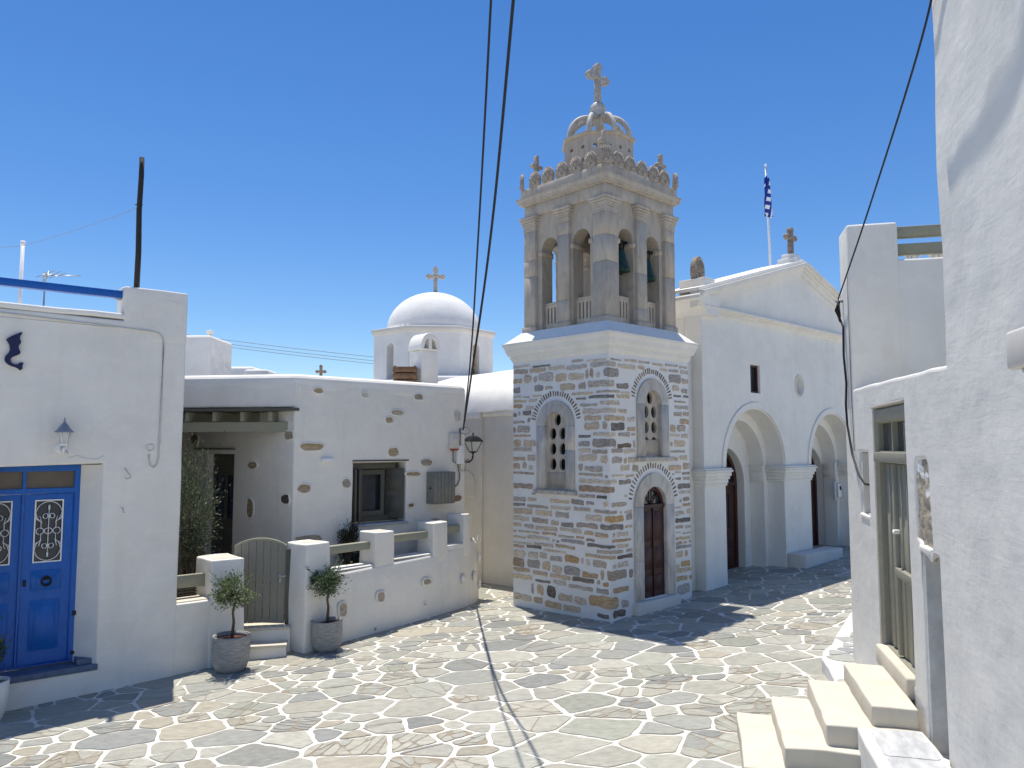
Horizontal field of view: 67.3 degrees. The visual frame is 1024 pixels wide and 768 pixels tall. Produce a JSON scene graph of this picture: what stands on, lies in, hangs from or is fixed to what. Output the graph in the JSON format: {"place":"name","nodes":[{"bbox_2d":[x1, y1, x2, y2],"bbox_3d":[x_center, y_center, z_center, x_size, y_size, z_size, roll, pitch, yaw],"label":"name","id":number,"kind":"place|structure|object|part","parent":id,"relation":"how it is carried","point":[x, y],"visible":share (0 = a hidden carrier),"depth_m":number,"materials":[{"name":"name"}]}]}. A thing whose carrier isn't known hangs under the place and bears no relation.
{"place":"outdoors","nodes":[
{"label":"outdoors","id":0,"kind":"place"},
{"bbox_2d":[221,339,370,356],"bbox_3d":[-7.804,-1.317,27.219,9.071,0.878,0.071,1,-5,-13],"label":"overhead cable","id":1,"kind":"object","parent":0,"point":[296,348],"visible":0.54,"depth_m":27.27,"materials":[{"name":"black rubber"}]},
{"bbox_2d":[232,344,373,360],"bbox_3d":[-7.801,-1.184,27.208,9.067,0.887,0.071,1,-5,-13],"label":"overhead cable","id":2,"kind":"object","parent":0,"point":[304,353],"visible":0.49,"depth_m":27.32,"materials":[{"name":"black rubber"}]},
{"bbox_2d":[232,347,373,363],"bbox_3d":[-7.798,-1.077,27.200,9.065,0.894,0.071,1,-5,-13],"label":"overhead cable","id":3,"kind":"object","parent":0,"point":[304,356],"visible":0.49,"depth_m":27.31,"materials":[{"name":"black rubber"}]},
{"bbox_2d":[315,365,326,375],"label":"background church","id":4,"kind":"structure","parent":0,"point":[320,371],"depth_m":30.09,"materials":[{"name":"white paint"}]},
{"bbox_2d":[0,545,851,767],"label":"stone paving","id":5,"kind":"structure","parent":0,"point":[492,677],"depth_m":9.21,"materials":[{"name":"stone"}]},
{"bbox_2d":[0,616,11,719],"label":"potted plant","id":6,"kind":"object","parent":5,"relation":"on","point":[4,686],"visible":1,"depth_m":9.13,"materials":[{"name":"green plant"}]},
{"bbox_2d":[185,330,231,375],"bbox_3d":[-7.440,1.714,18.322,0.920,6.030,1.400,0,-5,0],"label":"background house","id":7,"kind":"structure","parent":5,"relation":"on","point":[208,354],"depth_m":17.84,"materials":[{"name":"white paint"}]},
{"bbox_2d":[174,553,243,674],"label":"garden wall","id":8,"kind":"structure","parent":5,"relation":"on","point":[201,620],"depth_m":10.99,"materials":[{"name":"white paint"}]},
{"bbox_2d":[196,559,262,673],"bbox_3d":[-3.930,3.262,10.781,0.917,1.501,0.890,0,-5,0],"label":"potted olive tree","id":9,"kind":"object","parent":5,"relation":"on","point":[231,652],"visible":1,"depth_m":10.64,"materials":[{"name":"grey stone"}]},
{"bbox_2d":[231,367,275,374],"bbox_3d":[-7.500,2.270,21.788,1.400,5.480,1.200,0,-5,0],"label":"background house","id":10,"kind":"structure","parent":5,"relation":"on","point":[245,371],"depth_m":21.59,"materials":[{"name":"white paint"}]},
{"bbox_2d":[244,620,290,660],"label":"gate steps","id":11,"kind":"structure","parent":5,"relation":"on","point":[269,640],"depth_m":11.52,"materials":[{"name":"white paint"}]},
{"bbox_2d":[306,556,352,652],"bbox_3d":[-2.816,3.341,11.666,0.760,1.373,0.786,0,-5,0],"label":"potted olive tree","id":12,"kind":"object","parent":5,"relation":"on","point":[326,636],"visible":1,"depth_m":11.49,"materials":[{"name":"grey stone"}]},
{"bbox_2d":[334,509,363,564],"bbox_3d":[-2.776,2.987,13.193,0.560,1.714,0.620,0,-5,0],"label":"shrub","id":13,"kind":"object","parent":5,"relation":"on","point":[349,536],"visible":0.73,"depth_m":13.13,"materials":[{"name":"green plant"}]},
{"bbox_2d":[284,513,480,653],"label":"garden wall","id":14,"kind":"structure","parent":5,"relation":"on","point":[436,574],"depth_m":12.84,"materials":[{"name":"white paint"}]},
{"bbox_2d":[234,538,290,623],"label":"garden gate","id":15,"kind":"structure","parent":14,"relation":"attached to","point":[274,563],"depth_m":11.77,"materials":[{"name":"grey paint"}]},
{"bbox_2d":[371,266,512,586],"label":"domed chapel","id":16,"kind":"structure","parent":5,"relation":"on","point":[445,319],"depth_m":17.23,"materials":[{"name":"paint"}]},
{"bbox_2d":[502,62,698,622],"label":"bell tower","id":17,"kind":"structure","parent":5,"relation":"on","point":[600,351],"depth_m":13.66,"materials":[{"name":"stone"}]},
{"bbox_2d":[533,400,577,495],"bbox_3d":[0.853,1.122,13.655,0.365,1.650,1.010,4,-6,-43],"label":"window","id":18,"kind":"structure","parent":17,"relation":"in","point":[555,424],"depth_m":13.66,"materials":[{"name":"grey stone"}]},
{"bbox_2d":[618,240,629,274],"bbox_3d":[1.936,-2.270,13.765,0.340,0.641,0.340,0,-5,2],"label":"church bell","id":19,"kind":"object","parent":17,"relation":"hanging from","point":[623,267],"visible":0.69,"depth_m":13.68,"materials":[{"name":"green metal"}]},
{"bbox_2d":[647,250,654,283],"bbox_3d":[2.489,-2.178,14.281,0.340,0.641,0.340,0,-5,2],"label":"church bell","id":20,"kind":"object","parent":17,"relation":"hanging from","point":[650,276],"visible":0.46,"depth_m":14.19,"materials":[{"name":"green metal"}]},
{"bbox_2d":[635,379,672,461],"bbox_3d":[2.397,0.638,13.627,1.010,1.450,0.365,4,-6,-43],"label":"window","id":21,"kind":"structure","parent":17,"relation":"in","point":[652,410],"depth_m":13.61,"materials":[{"name":"grey stone"}]},
{"bbox_2d":[644,487,664,597],"bbox_3d":[2.440,2.726,13.420,0.730,1.925,0.090,4,-6,-43],"label":"door leaf","id":22,"kind":"structure","parent":17,"relation":"in","point":[653,513],"depth_m":13.41,"materials":[{"name":"red wood"}]},
{"bbox_2d":[675,227,849,590],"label":"church","id":23,"kind":"structure","parent":5,"relation":"on","point":[767,427],"depth_m":16.99,"materials":[{"name":"paint"}]},
{"bbox_2d":[725,453,738,569],"bbox_3d":[4.448,2.783,16.710,1.640,2.840,0.130,4,-6,-43],"label":"door","id":24,"kind":"structure","parent":23,"relation":"in","point":[731,488],"depth_m":17.11,"materials":[{"name":"red wood"}]},
{"bbox_2d":[750,365,757,392],"bbox_3d":[5.079,-0.100,16.359,0.440,0.630,0.100,4,-6,-43],"label":"window","id":25,"kind":"structure","parent":23,"relation":"in","point":[753,369],"depth_m":16.44,"materials":[{"name":"red wood"}]},
{"bbox_2d":[764,164,772,265],"bbox_3d":[7.276,-3.177,21.732,0.191,6.331,0.356,-3,-6,34],"label":"flagpole","id":26,"kind":"object","parent":23,"relation":"attached to","point":[767,204],"visible":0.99,"depth_m":21.85,"materials":[{"name":"white metal"}]},
{"bbox_2d":[810,456,818,545],"bbox_3d":[7.300,2.999,19.390,1.640,2.840,0.130,4,-6,-43],"label":"door","id":27,"kind":"structure","parent":23,"relation":"in","point":[814,505],"depth_m":19.83,"materials":[{"name":"red wood"}]},
{"bbox_2d":[833,461,838,499],"bbox_3d":[8.211,2.432,19.477,0.301,0.984,0.060,4,-6,-43],"label":"meter box","id":28,"kind":"object","parent":23,"relation":"attached to","point":[834,490],"visible":1,"depth_m":19.37,"materials":[{"name":"grey plastic"}]},
{"bbox_2d":[837,483,841,496],"bbox_3d":[8.312,2.698,19.509,0.200,0.340,0.062,4,-6,-43],"label":"intercom","id":29,"kind":"object","parent":23,"relation":"attached to","point":[839,490],"visible":1,"depth_m":19.46,"materials":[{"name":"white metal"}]},
{"bbox_2d":[737,663,922,767],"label":"staircase","id":30,"kind":"structure","parent":5,"relation":"on","point":[820,724],"depth_m":6.71,"materials":[{"name":"white paint"}]},
{"bbox_2d":[822,612,855,680],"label":"terrace","id":31,"kind":"structure","parent":5,"relation":"on","point":[832,670],"depth_m":9.35,"materials":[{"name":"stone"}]},
{"bbox_2d":[826,632,856,681],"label":"terrace paving","id":32,"kind":"structure","parent":31,"relation":"on","point":[836,655],"depth_m":9.61,"materials":[{"name":"stone"}]},
{"bbox_2d":[857,727,950,767],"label":"ledge","id":33,"kind":"object","parent":5,"relation":"on","point":[882,748],"visible":1,"depth_m":5.91,"materials":[{"name":"paint"}]},
{"bbox_2d":[0,0,941,378],"label":"sky","id":34,"kind":"structure","parent":0,"point":[309,164],"materials":[{"name":"blue"}]},
{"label":"ground","id":35,"kind":"structure","parent":0,"visible":0},
{"bbox_2d":[0,277,187,711],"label":"blue door house","id":36,"kind":"structure","parent":35,"relation":"on","point":[88,576],"depth_m":10.20,"materials":[{"name":"white paint"}]},
{"bbox_2d":[4,332,22,369],"bbox_3d":[-6.258,-0.418,9.676,0.202,0.483,0.035,4,-6,-39],"label":"wall ornament","id":37,"kind":"object","parent":36,"relation":"attached to","point":[14,342],"depth_m":9.66,"materials":[{"name":"blue paint"}]},
{"bbox_2d":[18,240,25,303],"bbox_3d":[-9.065,-1.486,14.165,0.080,2.340,0.078,2,-5,-22],"label":"roof pole","id":38,"kind":"object","parent":36,"relation":"on","point":[22,251],"visible":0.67,"depth_m":14.20,"materials":[{"name":"white metal"}]},
{"bbox_2d":[0,465,80,671],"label":"door","id":39,"kind":"structure","parent":36,"relation":"in","point":[39,529],"depth_m":9.98,"materials":[{"name":"blue paint"}]},
{"bbox_2d":[36,270,80,305],"bbox_3d":[-7.750,-1.200,13.139,0.588,1.605,0.407,0,-5,0],"label":"tv antenna","id":40,"kind":"object","parent":36,"relation":"on","point":[45,274],"visible":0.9,"depth_m":13.18,"materials":[{"name":"grey metal"}]},
{"bbox_2d":[54,418,73,454],"bbox_3d":[-5.743,0.664,9.851,0.224,0.478,0.283,4,-6,-39],"label":"wall lantern","id":41,"kind":"object","parent":36,"relation":"attached to","point":[64,431],"depth_m":9.80,"materials":[{"name":"white glass"}]},
{"bbox_2d":[0,312,164,467],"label":"cable conduit","id":42,"kind":"object","parent":36,"relation":"attached to","point":[161,398],"visible":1,"depth_m":10.59,"materials":[{"name":"beige plastic"}]},
{"bbox_2d":[134,157,144,287],"bbox_3d":[-5.302,-2.266,10.955,0.124,1.981,0.093,-2,-5,27],"label":"timber pole","id":43,"kind":"object","parent":36,"relation":"on","point":[137,269],"visible":0.92,"depth_m":10.94,"materials":[{"name":"brown wood"}]},
{"bbox_2d":[0,209,134,247],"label":"roof wire","id":44,"kind":"object","parent":43,"relation":"attached to","point":[71,231],"visible":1,"depth_m":12.63,"materials":[{"name":"black metal"}]},
{"bbox_2d":[14,333,464,669],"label":"house","id":45,"kind":"structure","parent":35,"relation":"on","point":[383,444],"depth_m":13.70,"materials":[{"name":"white paint"}]},
{"bbox_2d":[178,423,231,596],"bbox_3d":[-4.989,2.191,12.079,1.122,3.184,1.250,0,-5,0],"label":"olive bush","id":46,"kind":"object","parent":45,"relation":"on","point":[187,560],"visible":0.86,"depth_m":12.00,"materials":[{"name":"green plant"}]},
{"bbox_2d":[211,454,234,554],"bbox_3d":[-5.403,2.624,14.496,1.000,2.600,0.070,-4,-6,42],"label":"porch door","id":47,"kind":"structure","parent":45,"relation":"in","point":[224,463],"depth_m":14.55,"materials":[{"name":"black paint"}]},
{"bbox_2d":[321,458,333,461],"bbox_3d":[-3.177,1.308,13.224,0.220,0.080,0.060,4,-6,-42],"label":"wall vent","id":48,"kind":"object","parent":45,"relation":"attached to","point":[327,459],"depth_m":13.19,"materials":[{"name":"white metal"}]},
{"bbox_2d":[351,459,408,527],"bbox_3d":[-2.484,1.973,14.039,1.210,1.175,0.381,4,-6,-42],"label":"window","id":49,"kind":"structure","parent":45,"relation":"in","point":[377,489],"depth_m":14.16,"materials":[{"name":"beige paint"}]},
{"bbox_2d":[393,366,417,381],"bbox_3d":[-2.216,-0.147,15.963,0.490,0.440,0.340,0,-5,-4],"label":"wooden crate","id":50,"kind":"object","parent":45,"relation":"on","point":[407,374],"visible":0.75,"depth_m":15.80,"materials":[{"name":"orange wood"}]},
{"bbox_2d":[426,471,454,503],"bbox_3d":[-1.363,1.976,14.672,0.520,0.600,0.262,4,-6,-42],"label":"meter cabinet","id":51,"kind":"object","parent":45,"relation":"attached to","point":[440,487],"visible":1,"depth_m":14.55,"materials":[{"name":"metal"}]},
{"bbox_3d":[-1.275,1.970,14.589,0.490,0.576,0.021,4,-6,-42],"label":"cabinet door","id":52,"kind":"part","parent":51,"relation":"part of","materials":[{"name":"paint"}]},
{"bbox_2d":[448,433,458,449],"bbox_3d":[-1.138,1.131,15.044,0.220,0.335,0.112,4,-6,-42],"label":"alarm box","id":53,"kind":"object","parent":45,"relation":"attached to","point":[453,441],"visible":1,"depth_m":14.99,"materials":[{"name":"beige plastic"}]},
{"bbox_2d":[455,446,463,463],"bbox_3d":[-1.030,1.392,15.136,0.170,0.360,0.090,4,-6,-42],"label":"junction box","id":54,"kind":"object","parent":45,"relation":"attached to","point":[459,456],"visible":1,"depth_m":15.09,"materials":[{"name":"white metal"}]},
{"bbox_2d":[453,427,469,486],"bbox_3d":[-1.045,1.445,15.085,0.488,1.211,0.119,4,-6,-42],"label":"cable conduit","id":55,"kind":"object","parent":45,"relation":"attached to","point":[460,432],"visible":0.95,"depth_m":15.16,"materials":[{"name":"grey plastic"}]},
{"bbox_2d":[462,0,491,429],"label":"overhead cable","id":56,"kind":"object","parent":55,"relation":"attached to","point":[487,71],"visible":0.94,"depth_m":7.70,"materials":[{"name":"black rubber"}]},
{"bbox_2d":[464,0,514,425],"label":"overhead cable","id":57,"kind":"object","parent":55,"relation":"attached to","point":[501,130],"visible":0.97,"depth_m":7.97,"materials":[{"name":"black rubber"}]},
{"bbox_2d":[465,433,482,462],"bbox_3d":[-0.859,1.282,15.522,0.497,0.616,0.279,4,-6,-42],"label":"wall lantern","id":58,"kind":"object","parent":45,"relation":"attached to","point":[472,443],"depth_m":15.52,"materials":[{"name":"black metal"}]},
{"bbox_2d":[839,0,1023,767],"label":"house","id":59,"kind":"structure","parent":35,"relation":"on","point":[936,517],"depth_m":5.43,"materials":[{"name":"paint"}]},
{"bbox_2d":[834,300,842,321],"bbox_3d":[4.057,-0.902,9.538,0.106,0.282,0.090,-2,-5,26],"label":"cable bracket","id":60,"kind":"object","parent":59,"relation":"attached to","point":[838,314],"visible":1,"depth_m":9.53,"materials":[{"name":"grey metal"}]},
{"bbox_2d":[837,0,931,299],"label":"overhead cable","id":61,"kind":"object","parent":60,"relation":"attached to","point":[915,60],"visible":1,"depth_m":6.81,"materials":[{"name":"black rubber"}]},
{"bbox_2d":[846,277,854,449],"bbox_3d":[4.002,-0.270,9.092,0.011,2.100,0.091,-1,-5,14],"label":"wall cable","id":62,"kind":"object","parent":59,"relation":"attached to","point":[850,363],"depth_m":9.11,"materials":[{"name":"grey rubber"}]},
{"bbox_2d":[838,304,869,485],"bbox_3d":[3.955,0.062,8.951,0.104,2.192,1.106,-1,-5,8],"label":"wall cable","id":63,"kind":"object","parent":59,"relation":"attached to","point":[846,411],"depth_m":9.27,"materials":[{"name":"black rubber"}]},
{"bbox_2d":[873,403,914,674],"bbox_3d":[3.662,1.403,7.316,0.132,2.400,1.300,-1,-5,14],"label":"door","id":64,"kind":"structure","parent":59,"relation":"in","point":[891,456],"depth_m":7.34,"materials":[{"name":"paint"}]},
{"bbox_2d":[904,255,921,258],"bbox_3d":[4.933,-1.529,9.460,0.197,0.210,0.202,-1,-5,14],"label":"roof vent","id":65,"kind":"object","parent":59,"relation":"on","point":[913,257],"visible":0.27,"depth_m":9.48,"materials":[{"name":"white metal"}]},
{"bbox_2d":[927,254,942,257],"bbox_3d":[5.244,-1.535,9.384,0.316,0.210,0.324,-1,-5,14],"label":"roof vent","id":66,"kind":"object","parent":59,"relation":"on","point":[936,255],"visible":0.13,"depth_m":9.46,"materials":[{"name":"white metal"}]},
{"bbox_2d":[1006,327,1023,371],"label":"awning box","id":67,"kind":"object","parent":59,"relation":"attached to","point":[1015,347],"visible":1,"depth_m":3.87,"materials":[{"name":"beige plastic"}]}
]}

